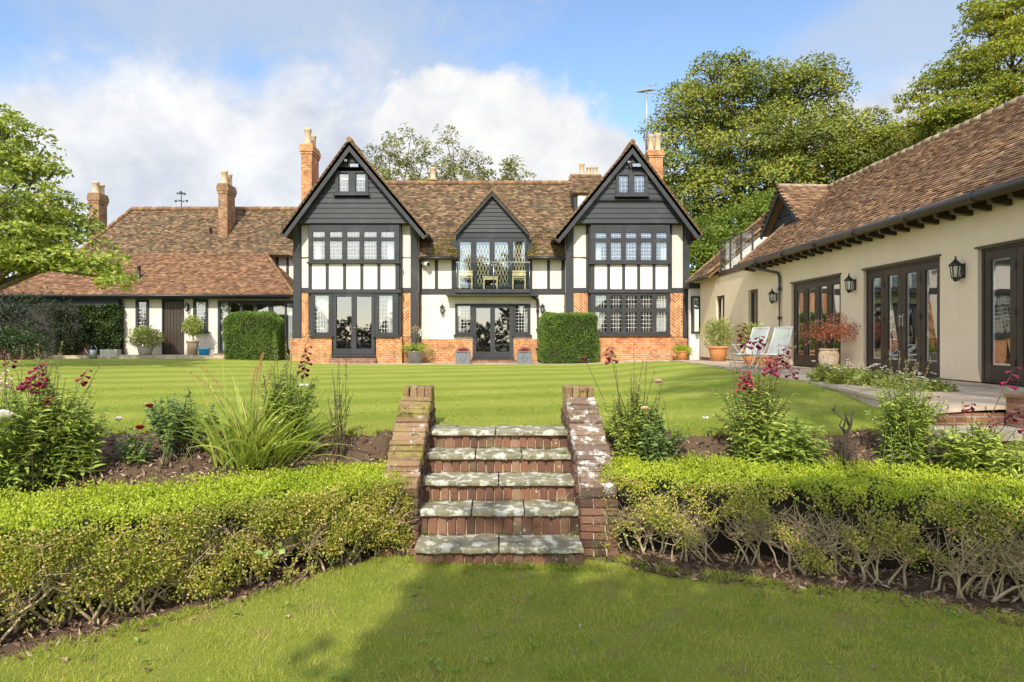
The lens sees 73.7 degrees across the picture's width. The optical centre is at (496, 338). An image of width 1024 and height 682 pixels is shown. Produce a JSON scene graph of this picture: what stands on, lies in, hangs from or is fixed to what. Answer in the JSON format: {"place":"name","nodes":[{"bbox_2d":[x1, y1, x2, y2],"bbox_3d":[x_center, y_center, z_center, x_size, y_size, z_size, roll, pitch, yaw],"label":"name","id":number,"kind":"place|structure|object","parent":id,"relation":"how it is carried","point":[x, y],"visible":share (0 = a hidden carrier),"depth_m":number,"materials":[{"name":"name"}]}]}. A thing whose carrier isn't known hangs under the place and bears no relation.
{"place":"outdoors","nodes":[
{"label":"outdoors","id":0,"kind":"place"},
{"bbox_2d":[42,355,289,359],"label":"side patio","id":1,"kind":"structure","parent":0,"point":[141,357],"depth_m":28.85,"materials":[{"name":"beige stone"}]},
{"bbox_2d":[126,325,166,354],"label":"potted shrub","id":2,"kind":"object","parent":1,"relation":"on","point":[142,336],"visible":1,"depth_m":29.40,"materials":[{"name":"green plant"}]},
{"bbox_2d":[181,315,204,354],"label":"potted shrub","id":3,"kind":"object","parent":1,"relation":"on","point":[192,325],"visible":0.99,"depth_m":29.45,"materials":[{"name":"green plant"}]},
{"bbox_2d":[198,348,210,354],"bbox_3d":[-12.577,0.607,29.400,0.498,0.420,0.498,0,0,40],"label":"blue tub","id":4,"kind":"object","parent":1,"relation":"on","point":[204,351],"visible":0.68,"depth_m":29.24,"materials":[{"name":"plastic"}]},
{"bbox_2d":[0,359,942,436],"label":"lawn","id":5,"kind":"structure","parent":0,"point":[141,373],"depth_m":14.54,"materials":[{"name":"green plant"}]},
{"bbox_2d":[84,345,96,358],"bbox_3d":[-17.097,0.574,28.835,0.507,0.559,0.299,0,0,22],"label":"watering can","id":6,"kind":"object","parent":5,"relation":"on","point":[92,354],"visible":1,"depth_m":28.68,"materials":[{"name":"metal"}]},
{"bbox_2d":[100,349,120,356],"bbox_3d":[-16.380,0.676,29.000,0.720,0.420,0.340,0,0,0],"label":"stone trough","id":7,"kind":"object","parent":5,"relation":"on","point":[109,352],"visible":0.89,"depth_m":28.83,"materials":[{"name":"grey stone"}]},
{"bbox_2d":[315,360,658,363],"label":"house patio","id":8,"kind":"structure","parent":0,"point":[478,363],"depth_m":27.19,"materials":[{"name":"beige stone"}]},
{"bbox_2d":[398,326,434,362],"bbox_3d":[-3.256,0.213,27.608,1.850,1.550,1.945,0,0,-25],"label":"agapanthus pot","id":9,"kind":"object","parent":8,"relation":"on","point":[415,354],"visible":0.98,"depth_m":27.34,"materials":[{"name":"metal"}]},
{"bbox_2d":[455,347,470,363],"bbox_3d":[-1.318,0.660,27.190,0.672,0.695,0.660,0,0,0],"label":"square planter","id":10,"kind":"object","parent":8,"relation":"on","point":[463,356],"visible":1,"depth_m":26.93,"materials":[{"name":"grey stone"}]},
{"bbox_2d":[516,347,532,363],"bbox_3d":[1.127,0.659,27.208,0.678,0.697,0.662,0,0,0],"label":"square planter","id":11,"kind":"object","parent":8,"relation":"on","point":[524,355],"visible":1,"depth_m":26.93,"materials":[{"name":"grey stone"}]},
{"bbox_2d":[670,345,693,359],"bbox_3d":[7.397,0.548,27.204,0.750,0.668,0.826,0,0,-28],"label":"terracotta pot","id":12,"kind":"object","parent":8,"relation":"on","point":[681,353],"visible":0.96,"depth_m":27.05,"materials":[{"name":"orange ceramic"}]},
{"bbox_2d":[0,428,1023,681],"bbox_3d":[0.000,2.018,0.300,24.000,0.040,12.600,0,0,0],"label":"lawn","id":13,"kind":"structure","parent":0,"point":[445,647],"depth_m":4.63,"materials":[{"name":"green plant"}]},
{"bbox_2d":[61,364,876,670],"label":"fallen leaves","id":14,"kind":"object","parent":13,"relation":"on","point":[289,614],"visible":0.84,"depth_m":4.71,"materials":[{"name":"brown plant"}]},
{"bbox_2d":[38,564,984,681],"bbox_3d":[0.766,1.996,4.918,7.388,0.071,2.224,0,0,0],"label":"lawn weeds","id":15,"kind":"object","parent":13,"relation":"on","point":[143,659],"visible":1,"depth_m":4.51,"materials":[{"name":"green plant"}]},
{"bbox_2d":[0,425,1023,662],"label":"flower bed soil","id":16,"kind":"structure","parent":0,"point":[383,442],"depth_m":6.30,"materials":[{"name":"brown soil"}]},
{"bbox_2d":[0,353,50,503],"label":"penstemon","id":17,"kind":"object","parent":16,"relation":"on","point":[7,475],"visible":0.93,"depth_m":5.98,"materials":[{"name":"green plant"}]},
{"bbox_2d":[0,341,102,494],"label":"penstemon","id":18,"kind":"object","parent":16,"relation":"on","point":[41,466],"visible":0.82,"depth_m":6.25,"materials":[{"name":"green plant"}]},
{"bbox_2d":[44,391,115,486],"bbox_3d":[-4.000,0.900,6.484,0.666,0.968,0.692,0,0,-40],"label":"penstemon","id":19,"kind":"object","parent":16,"relation":"on","point":[92,439],"visible":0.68,"depth_m":6.42,"materials":[{"name":"green plant"}]},
{"bbox_2d":[109,403,154,466],"bbox_3d":[-3.568,0.954,6.738,0.449,0.636,0.344,0,0,13],"label":"rose bush","id":20,"kind":"object","parent":16,"relation":"on","point":[129,454],"visible":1,"depth_m":6.73,"materials":[{"name":"green plant"}]},
{"bbox_2d":[143,388,218,472],"bbox_3d":[-3.233,0.908,6.979,0.727,0.820,0.639,0,0,-34],"label":"rose bush","id":21,"kind":"object","parent":16,"relation":"on","point":[162,424],"visible":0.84,"depth_m":6.91,"materials":[{"name":"green plant"}]},
{"bbox_2d":[0,458,419,642],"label":"box hedge","id":22,"kind":"object","parent":16,"relation":"on","point":[77,553],"visible":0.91,"depth_m":5.30,"materials":[{"name":"green plant"}]},
{"bbox_2d":[254,542,284,565],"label":"bramble sprig","id":23,"kind":"object","parent":22,"relation":"attached to","point":[265,554],"visible":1,"depth_m":5.18,"materials":[{"name":"green plant"}]},
{"bbox_2d":[159,352,368,470],"bbox_3d":[-2.312,0.706,6.873,2.373,1.148,2.140,0,0,0],"label":"crocosmia clump","id":24,"kind":"object","parent":16,"relation":"on","point":[248,441],"visible":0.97,"depth_m":6.73,"materials":[{"name":"green plant"}]},
{"bbox_2d":[252,331,320,463],"bbox_3d":[-2.223,0.604,7.058,0.814,1.389,0.748,0,0,0],"label":"penstemon","id":25,"kind":"object","parent":16,"relation":"on","point":[277,403],"visible":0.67,"depth_m":7.05,"materials":[{"name":"green plant"}]},
{"bbox_2d":[323,355,353,462],"bbox_3d":[-1.646,0.725,7.113,0.323,1.114,0.232,0,0,0],"label":"rose bush","id":26,"kind":"object","parent":16,"relation":"on","point":[337,447],"visible":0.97,"depth_m":7.08,"materials":[{"name":"green plant"}]},
{"bbox_2d":[579,347,663,466],"bbox_3d":[1.312,0.796,7.118,0.868,1.417,0.549,0,0,0],"label":"penstemon","id":27,"kind":"object","parent":16,"relation":"on","point":[627,442],"visible":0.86,"depth_m":7.09,"materials":[{"name":"green plant"}]},
{"bbox_2d":[629,379,707,465],"bbox_3d":[1.774,1.027,7.045,0.771,1.228,0.561,0,0,0],"label":"flowering plant","id":28,"kind":"object","parent":16,"relation":"on","point":[661,445],"visible":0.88,"depth_m":7.01,"materials":[{"name":"green plant"}]},
{"bbox_2d":[710,323,799,466],"bbox_3d":[2.669,0.635,7.096,0.817,1.597,0.698,0,0,36],"label":"penstemon","id":29,"kind":"object","parent":16,"relation":"on","point":[752,413],"visible":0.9,"depth_m":7.04,"materials":[{"name":"green plant"}]},
{"bbox_2d":[729,415,833,471],"bbox_3d":[2.908,1.173,6.937,1.083,0.811,0.854,0,0,0],"label":"leafy perennial","id":30,"kind":"object","parent":16,"relation":"on","point":[789,442],"visible":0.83,"depth_m":6.80,"materials":[{"name":"green plant"}]},
{"bbox_2d":[541,449,1023,602],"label":"box hedge","id":31,"kind":"object","parent":16,"relation":"on","point":[951,524],"visible":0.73,"depth_m":5.91,"materials":[{"name":"green plant"}]},
{"bbox_2d":[831,404,856,468],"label":"bare shrub","id":32,"kind":"object","parent":16,"relation":"on","point":[845,455],"visible":0.95,"depth_m":6.89,"materials":[{"name":"brown plant"}]},
{"bbox_2d":[864,348,947,472],"bbox_3d":[4.135,0.754,6.902,0.766,1.310,0.610,0,0,0],"label":"leafy perennial","id":33,"kind":"object","parent":16,"relation":"on","point":[900,432],"visible":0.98,"depth_m":6.83,"materials":[{"name":"green plant"}]},
{"bbox_2d":[919,367,1023,478],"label":"penstemon","id":34,"kind":"object","parent":16,"relation":"on","point":[965,452],"visible":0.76,"depth_m":6.53,"materials":[{"name":"green plant"}]},
{"bbox_2d":[979,422,1023,483],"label":"penstemon","id":35,"kind":"object","parent":16,"relation":"on","point":[1016,463],"visible":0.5,"depth_m":6.23,"materials":[{"name":"green plant"}]},
{"bbox_2d":[0,0,1023,331],"label":"sky","id":36,"kind":"structure","parent":0,"point":[147,101],"materials":[{"name":"blue"}]},
{"bbox_2d":[472,409,1005,539],"bbox_3d":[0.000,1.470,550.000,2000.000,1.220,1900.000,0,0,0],"label":"ground","id":37,"kind":"structure","parent":0,"point":[1004,410],"depth_m":9.43,"materials":[{"name":"grey stone"}]},
{"bbox_2d":[0,324,55,359],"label":"feathery shrub","id":38,"kind":"object","parent":37,"relation":"on","point":[12,343],"visible":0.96,"depth_m":27.56,"materials":[{"name":"green plant"}]},
{"bbox_2d":[0,284,82,350],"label":"evergreen shrub","id":39,"kind":"object","parent":37,"relation":"on","point":[44,311],"visible":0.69,"depth_m":29.11,"materials":[{"name":"green plant"}]},
{"bbox_2d":[0,345,90,359],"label":"brick wall","id":40,"kind":"structure","parent":37,"relation":"on","point":[18,356],"depth_m":28.50,"materials":[{"name":"brown brick"}]},
{"bbox_2d":[0,103,143,291],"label":"magnolia tree","id":41,"kind":"object","parent":37,"relation":"on","point":[31,228],"visible":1,"depth_m":19.84,"materials":[{"name":"green plant"}]},
{"bbox_2d":[47,299,96,356],"bbox_3d":[-18.216,-0.315,29.394,1.862,2.797,1.595,0,0,0],"label":"conifer","id":42,"kind":"object","parent":37,"relation":"on","point":[72,339],"visible":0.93,"depth_m":29.21,"materials":[{"name":"green plant"}]},
{"bbox_2d":[0,170,296,354],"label":"service wing","id":43,"kind":"structure","parent":37,"relation":"on","point":[213,267],"depth_m":32.14,"materials":[{"name":"brown tile"}]},
{"bbox_2d":[76,303,125,354],"bbox_3d":[-17.561,-0.397,30.170,2.233,2.426,0.739,0,0,0],"label":"ivy screen","id":44,"kind":"object","parent":43,"relation":"attached to","point":[106,331],"visible":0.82,"depth_m":30.13,"materials":[{"name":"green plant"}]},
{"bbox_2d":[134,300,148,332],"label":"window","id":45,"kind":"structure","parent":43,"relation":"in","point":[137,305],"depth_m":30.45,"materials":[{"name":"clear glass"}]},
{"bbox_2d":[162,299,183,353],"bbox_3d":[-14.434,-0.521,30.520,1.006,2.455,0.239,0,0,0],"label":"plank door","id":46,"kind":"structure","parent":43,"relation":"in","point":[172,309],"depth_m":30.56,"materials":[{"name":"wood"}]},
{"bbox_2d":[193,299,209,332],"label":"window","id":47,"kind":"structure","parent":43,"relation":"in","point":[195,301],"depth_m":30.45,"materials":[{"name":"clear glass"}]},
{"bbox_2d":[222,311,286,360],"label":"topiary block","id":48,"kind":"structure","parent":37,"relation":"on","point":[248,335],"depth_m":27.50,"materials":[{"name":"green plant"}]},
{"bbox_2d":[359,122,441,180],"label":"birch tree","id":49,"kind":"object","parent":37,"relation":"on","point":[403,163],"visible":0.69,"depth_m":46.64,"materials":[{"name":"green plant"}]},
{"bbox_2d":[418,124,495,180],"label":"birch tree","id":50,"kind":"object","parent":37,"relation":"on","point":[466,173],"visible":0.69,"depth_m":46.61,"materials":[{"name":"green plant"}]},
{"bbox_2d":[279,128,703,362],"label":"timber framed house","id":51,"kind":"structure","parent":37,"relation":"on","point":[610,248],"depth_m":27.96,"materials":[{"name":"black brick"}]},
{"bbox_2d":[309,293,333,336],"bbox_3d":[-7.046,-0.943,27.667,1.015,1.771,0.375,0,0,0],"label":"window","id":52,"kind":"structure","parent":51,"relation":"in","point":[321,299],"depth_m":27.57,"materials":[{"name":"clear glass"}]},
{"bbox_2d":[333,171,369,195],"bbox_3d":[-5.816,-6.239,27.515,1.446,0.986,0.310,0,0,0],"label":"window","id":53,"kind":"structure","parent":51,"relation":"in","point":[350,176],"depth_m":27.45,"materials":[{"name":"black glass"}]},
{"bbox_2d":[307,225,400,263],"bbox_3d":[-5.741,-3.807,27.667,3.777,1.564,0.375,0,0,0],"label":"window","id":54,"kind":"structure","parent":51,"relation":"in","point":[393,239],"depth_m":27.57,"materials":[{"name":"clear glass"}]},
{"bbox_2d":[333,293,374,353],"bbox_3d":[-5.748,-0.596,27.601,1.681,2.466,0.159,0,0,0],"label":"french door","id":55,"kind":"structure","parent":51,"relation":"in","point":[353,350],"depth_m":27.55,"materials":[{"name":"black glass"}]},
{"bbox_2d":[373,293,399,336],"bbox_3d":[-4.424,-0.943,27.667,1.066,1.771,0.375,0,0,0],"label":"window","id":56,"kind":"structure","parent":51,"relation":"in","point":[393,298],"depth_m":27.57,"materials":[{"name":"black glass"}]},
{"bbox_2d":[453,304,473,335],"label":"window","id":57,"kind":"structure","parent":51,"relation":"in","point":[458,312],"depth_m":28.40,"materials":[{"name":"black glass"}]},
{"bbox_2d":[459,271,472,288],"bbox_3d":[-1.249,-2.411,28.113,0.560,0.740,0.315,0,0,0],"label":"balcony chair","id":58,"kind":"object","parent":51,"relation":"on","point":[467,274],"visible":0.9,"depth_m":27.97,"materials":[{"name":"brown wood"}]},
{"bbox_2d":[483,276,497,288],"bbox_3d":[-0.234,-2.291,28.120,0.640,0.500,0.340,0,0,0],"label":"balcony table","id":59,"kind":"object","parent":51,"relation":"on","point":[489,278],"visible":0.88,"depth_m":27.97,"materials":[{"name":"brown wood"}]},
{"bbox_2d":[458,238,526,287],"bbox_3d":[-0.164,-3.125,28.347,2.865,2.053,0.195,0,0,0],"label":"balcony window","id":60,"kind":"structure","parent":51,"relation":"in","point":[510,251],"depth_m":28.25,"materials":[{"name":"black glass"}]},
{"bbox_2d":[473,304,512,356],"bbox_3d":[-0.132,-0.329,28.430,1.682,2.235,0.159,0,0,0],"label":"french door","id":61,"kind":"structure","parent":51,"relation":"in","point":[492,353],"depth_m":28.38,"materials":[{"name":"black glass"}]},
{"bbox_2d":[512,271,525,288],"bbox_3d":[0.937,-2.411,28.113,0.560,0.740,0.315,0,0,0],"label":"balcony chair","id":62,"kind":"object","parent":51,"relation":"on","point":[519,274],"visible":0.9,"depth_m":27.97,"materials":[{"name":"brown wood"}]},
{"bbox_2d":[512,304,531,335],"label":"window","id":63,"kind":"structure","parent":51,"relation":"in","point":[526,312],"depth_m":28.40,"materials":[{"name":"black glass"}]},
{"bbox_2d":[589,225,671,264],"bbox_3d":[5.409,-3.794,27.667,3.317,1.590,0.375,0,0,0],"label":"window","id":64,"kind":"structure","parent":51,"relation":"in","point":[596,240],"depth_m":27.57,"materials":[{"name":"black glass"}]},
{"bbox_2d":[590,293,671,335],"bbox_3d":[5.409,-0.963,27.667,3.317,1.733,0.375,0,0,0],"label":"window","id":65,"kind":"structure","parent":51,"relation":"in","point":[660,302],"depth_m":27.57,"materials":[{"name":"black glass"}]},
{"bbox_2d":[614,173,649,197],"bbox_3d":[5.441,-6.155,27.470,1.391,0.958,0.400,0,0,0],"label":"window","id":66,"kind":"structure","parent":51,"relation":"in","point":[620,177],"depth_m":27.36,"materials":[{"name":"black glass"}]},
{"bbox_2d":[631,163,640,167],"bbox_3d":[5.606,-6.919,27.357,0.380,0.160,0.246,0,0,0],"label":"floodlight","id":67,"kind":"object","parent":51,"relation":"attached to","point":[635,165],"visible":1,"depth_m":27.24,"materials":[{"name":"white metal"}]},
{"bbox_2d":[634,84,656,149],"bbox_3d":[6.479,-9.528,29.555,0.425,2.777,1.258,0,0,-21],"label":"television aerial","id":68,"kind":"object","parent":51,"relation":"attached to","point":[646,90],"visible":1,"depth_m":29.47,"materials":[{"name":"metal"}]},
{"bbox_2d":[379,385,618,569],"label":"garden steps","id":69,"kind":"structure","parent":37,"relation":"on","point":[454,470],"depth_m":6.71,"materials":[{"name":"stone"}]},
{"bbox_2d":[479,154,536,180],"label":"birch tree","id":70,"kind":"object","parent":37,"relation":"on","point":[509,169],"visible":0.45,"depth_m":46.65,"materials":[{"name":"green plant"}]},
{"bbox_2d":[536,311,600,363],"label":"topiary block","id":71,"kind":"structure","parent":37,"relation":"on","point":[568,338],"depth_m":26.97,"materials":[{"name":"green plant"}]},
{"bbox_2d":[684,283,700,359],"bbox_3d":[8.038,-0.560,27.841,0.758,3.279,1.718,0,0,0],"label":"link porch","id":72,"kind":"object","parent":37,"relation":"on","point":[693,289],"visible":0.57,"depth_m":27.30,"materials":[{"name":"white paint"}]},
{"bbox_2d":[691,296,699,332],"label":"window","id":73,"kind":"structure","parent":72,"relation":"in","point":[692,297],"depth_m":27.25,"materials":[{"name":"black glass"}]},
{"bbox_2d":[690,187,776,309],"bbox_3d":[11.109,-3.124,32.985,5.246,8.631,6.314,0,0,43],"label":"laurel bush","id":74,"kind":"object","parent":37,"relation":"on","point":[703,250],"visible":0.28,"depth_m":32.16,"materials":[{"name":"green plant"}]},
{"bbox_2d":[635,45,894,259],"bbox_3d":[15.928,-8.136,39.673,15.909,18.778,10.672,0,0,0],"label":"sycamore tree","id":75,"kind":"object","parent":37,"relation":"on","point":[777,148],"visible":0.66,"depth_m":39.03,"materials":[{"name":"green plant"}]},
{"bbox_2d":[685,95,1023,386],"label":"garden wing","id":76,"kind":"structure","parent":37,"relation":"on","point":[894,234],"depth_m":14.63,"materials":[{"name":"beige paint"}]},
{"bbox_2d":[718,296,723,339],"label":"window","id":77,"kind":"structure","parent":76,"relation":"in","point":[721,298],"depth_m":24.81,"materials":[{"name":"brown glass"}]},
{"bbox_2d":[751,289,757,329],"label":"window","id":78,"kind":"structure","parent":76,"relation":"in","point":[754,293],"depth_m":21.64,"materials":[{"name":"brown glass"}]},
{"bbox_2d":[768,288,777,303],"bbox_3d":[7.944,-1.222,19.618,0.252,0.446,0.218,0,0,0],"label":"wall lantern","id":79,"kind":"object","parent":76,"relation":"attached to","point":[772,297],"depth_m":19.59,"materials":[{"name":"black metal"}]},
{"bbox_2d":[795,284,805,363],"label":"door leaf","id":80,"kind":"structure","parent":76,"relation":"in","point":[799,358],"depth_m":18.45,"materials":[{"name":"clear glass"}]},
{"bbox_2d":[805,282,816,364],"bbox_3d":[8.147,-0.375,17.622,0.116,2.120,0.701,0,0,0],"label":"door leaf","id":81,"kind":"structure","parent":76,"relation":"in","point":[809,286],"depth_m":17.81,"materials":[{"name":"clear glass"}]},
{"bbox_2d":[814,280,828,365],"bbox_3d":[8.147,-0.375,17.033,0.116,2.120,0.701,0,0,0],"label":"door leaf","id":82,"kind":"structure","parent":76,"relation":"in","point":[821,284],"depth_m":17.20,"materials":[{"name":"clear glass"}]},
{"bbox_2d":[829,278,840,366],"bbox_3d":[8.166,-0.375,16.378,0.077,2.120,0.641,0,0,0],"label":"door leaf","id":83,"kind":"structure","parent":76,"relation":"in","point":[833,282],"depth_m":16.56,"materials":[{"name":"brown wood"}]},
{"bbox_2d":[844,274,855,292],"bbox_3d":[7.944,-1.242,15.343,0.252,0.446,0.218,0,0,0],"label":"wall lantern","id":84,"kind":"object","parent":76,"relation":"attached to","point":[850,279],"depth_m":15.31,"materials":[{"name":"black metal"}]},
{"bbox_2d":[868,270,883,370],"bbox_3d":[8.166,-0.375,14.625,0.077,2.120,0.619,0,0,0],"label":"door leaf","id":85,"kind":"structure","parent":76,"relation":"in","point":[872,276],"depth_m":14.80,"materials":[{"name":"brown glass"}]},
{"bbox_2d":[883,267,901,372],"bbox_3d":[8.147,-0.375,13.992,0.116,2.120,0.679,0,0,0],"label":"door leaf","id":86,"kind":"structure","parent":76,"relation":"in","point":[894,272],"depth_m":14.17,"materials":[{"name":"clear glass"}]},
{"bbox_2d":[898,264,920,373],"bbox_3d":[8.147,-0.375,13.425,0.116,2.120,0.679,0,0,0],"label":"door leaf","id":87,"kind":"structure","parent":76,"relation":"in","point":[912,269],"depth_m":13.54,"materials":[{"name":"brown wood"}]},
{"bbox_2d":[920,260,939,375],"bbox_3d":[8.166,-0.375,12.791,0.077,2.120,0.619,0,0,0],"label":"door leaf","id":88,"kind":"structure","parent":76,"relation":"in","point":[934,367],"depth_m":12.95,"materials":[{"name":"brown wood"}]},
{"bbox_2d":[948,256,964,281],"bbox_3d":[7.944,-1.202,11.782,0.252,0.446,0.218,0,0,0],"label":"wall lantern","id":89,"kind":"object","parent":76,"relation":"attached to","point":[955,262],"depth_m":11.76,"materials":[{"name":"black metal"}]},
{"bbox_2d":[985,247,1015,381],"bbox_3d":[8.166,-0.375,11.024,0.077,2.120,0.695,0,0,0],"label":"door leaf","id":90,"kind":"structure","parent":76,"relation":"in","point":[993,371],"depth_m":11.20,"materials":[{"name":"brown wood"}]},
{"bbox_2d":[1015,246,1023,382],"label":"door leaf","id":91,"kind":"structure","parent":76,"relation":"in","point":[1019,265],"depth_m":10.60,"materials":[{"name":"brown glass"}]},
{"bbox_2d":[815,114,944,179],"bbox_3d":[21.981,-5.453,37.866,8.479,13.283,5.828,0,0,0],"label":"hazel tree","id":92,"kind":"object","parent":37,"relation":"on","point":[884,144],"visible":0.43,"depth_m":36.94,"materials":[{"name":"green plant"}]},
{"bbox_2d":[878,0,1023,144],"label":"beech tree","id":93,"kind":"object","parent":37,"relation":"on","point":[997,81],"visible":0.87,"depth_m":31.98,"materials":[{"name":"green plant"}]},
{"bbox_2d":[928,412,1023,440],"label":"patio step","id":94,"kind":"object","parent":37,"relation":"on","point":[957,420],"visible":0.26,"depth_m":7.70,"materials":[{"name":"stone"}]},
{"bbox_2d":[1003,393,1023,428],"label":"brick pier","id":95,"kind":"structure","parent":37,"relation":"on","point":[1013,400],"depth_m":7.53,"materials":[{"name":"brick"}]},
{"bbox_2d":[635,360,1023,415],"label":"patio","id":96,"kind":"structure","parent":0,"point":[982,396],"depth_m":9.91,"materials":[{"name":"grey stone"}]},
{"bbox_2d":[698,316,736,360],"bbox_3d":[7.321,0.021,22.613,1.286,1.550,1.102,0,0,0],"label":"terracotta pot","id":97,"kind":"object","parent":96,"relation":"on","point":[716,353],"visible":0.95,"depth_m":22.44,"materials":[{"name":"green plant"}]},
{"bbox_2d":[731,327,769,368],"bbox_3d":[6.300,0.235,16.913,0.855,1.045,0.567,0,0,-32],"label":"garden chair","id":98,"kind":"object","parent":96,"relation":"on","point":[756,332],"visible":0.62,"depth_m":17.04,"materials":[{"name":"white paint"}]},
{"bbox_2d":[734,321,768,364],"bbox_3d":[7.335,0.159,19.598,0.968,1.351,0.932,0,0,0],"label":"terracotta pot","id":99,"kind":"object","parent":96,"relation":"on","point":[748,329],"visible":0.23,"depth_m":19.50,"materials":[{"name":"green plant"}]},
{"bbox_2d":[754,353,772,365],"bbox_3d":[7.402,0.619,18.900,0.515,0.443,0.515,0,0,0],"label":"terracotta pot","id":100,"kind":"object","parent":96,"relation":"on","point":[763,359],"visible":0.29,"depth_m":18.72,"materials":[{"name":"orange ceramic"}]},
{"bbox_2d":[755,327,792,369],"bbox_3d":[6.679,0.235,16.414,0.855,1.045,0.567,0,0,-35],"label":"garden chair","id":101,"kind":"object","parent":96,"relation":"on","point":[780,337],"visible":0.84,"depth_m":16.56,"materials":[{"name":"white paint"}]},
{"bbox_2d":[803,359,852,382],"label":"bedding plant","id":102,"kind":"object","parent":96,"relation":"on","point":[815,375],"visible":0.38,"depth_m":11.95,"materials":[{"name":"green plant"}]},
{"bbox_2d":[787,312,880,367],"bbox_3d":[7.658,0.047,15.690,1.587,1.350,1.777,0,0,-16],"label":"maple pot","id":103,"kind":"object","parent":96,"relation":"on","point":[828,332],"visible":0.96,"depth_m":15.46,"materials":[{"name":"ceramic"}]},
{"bbox_2d":[823,362,871,383],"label":"bedding plant","id":104,"kind":"object","parent":96,"relation":"on","point":[839,377],"visible":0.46,"depth_m":11.35,"materials":[{"name":"green plant"}]},
{"bbox_2d":[839,363,894,385],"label":"bedding plant","id":105,"kind":"object","parent":96,"relation":"on","point":[861,379],"visible":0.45,"depth_m":10.83,"materials":[{"name":"green plant"}]},
{"bbox_2d":[867,368,927,388],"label":"bedding plant","id":106,"kind":"object","parent":96,"relation":"on","point":[878,383],"visible":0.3,"depth_m":10.24,"materials":[{"name":"green plant"}]},
{"bbox_2d":[901,372,959,391],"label":"bedding plant","id":107,"kind":"object","parent":96,"relation":"on","point":[936,384],"visible":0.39,"depth_m":9.67,"materials":[{"name":"green plant"}]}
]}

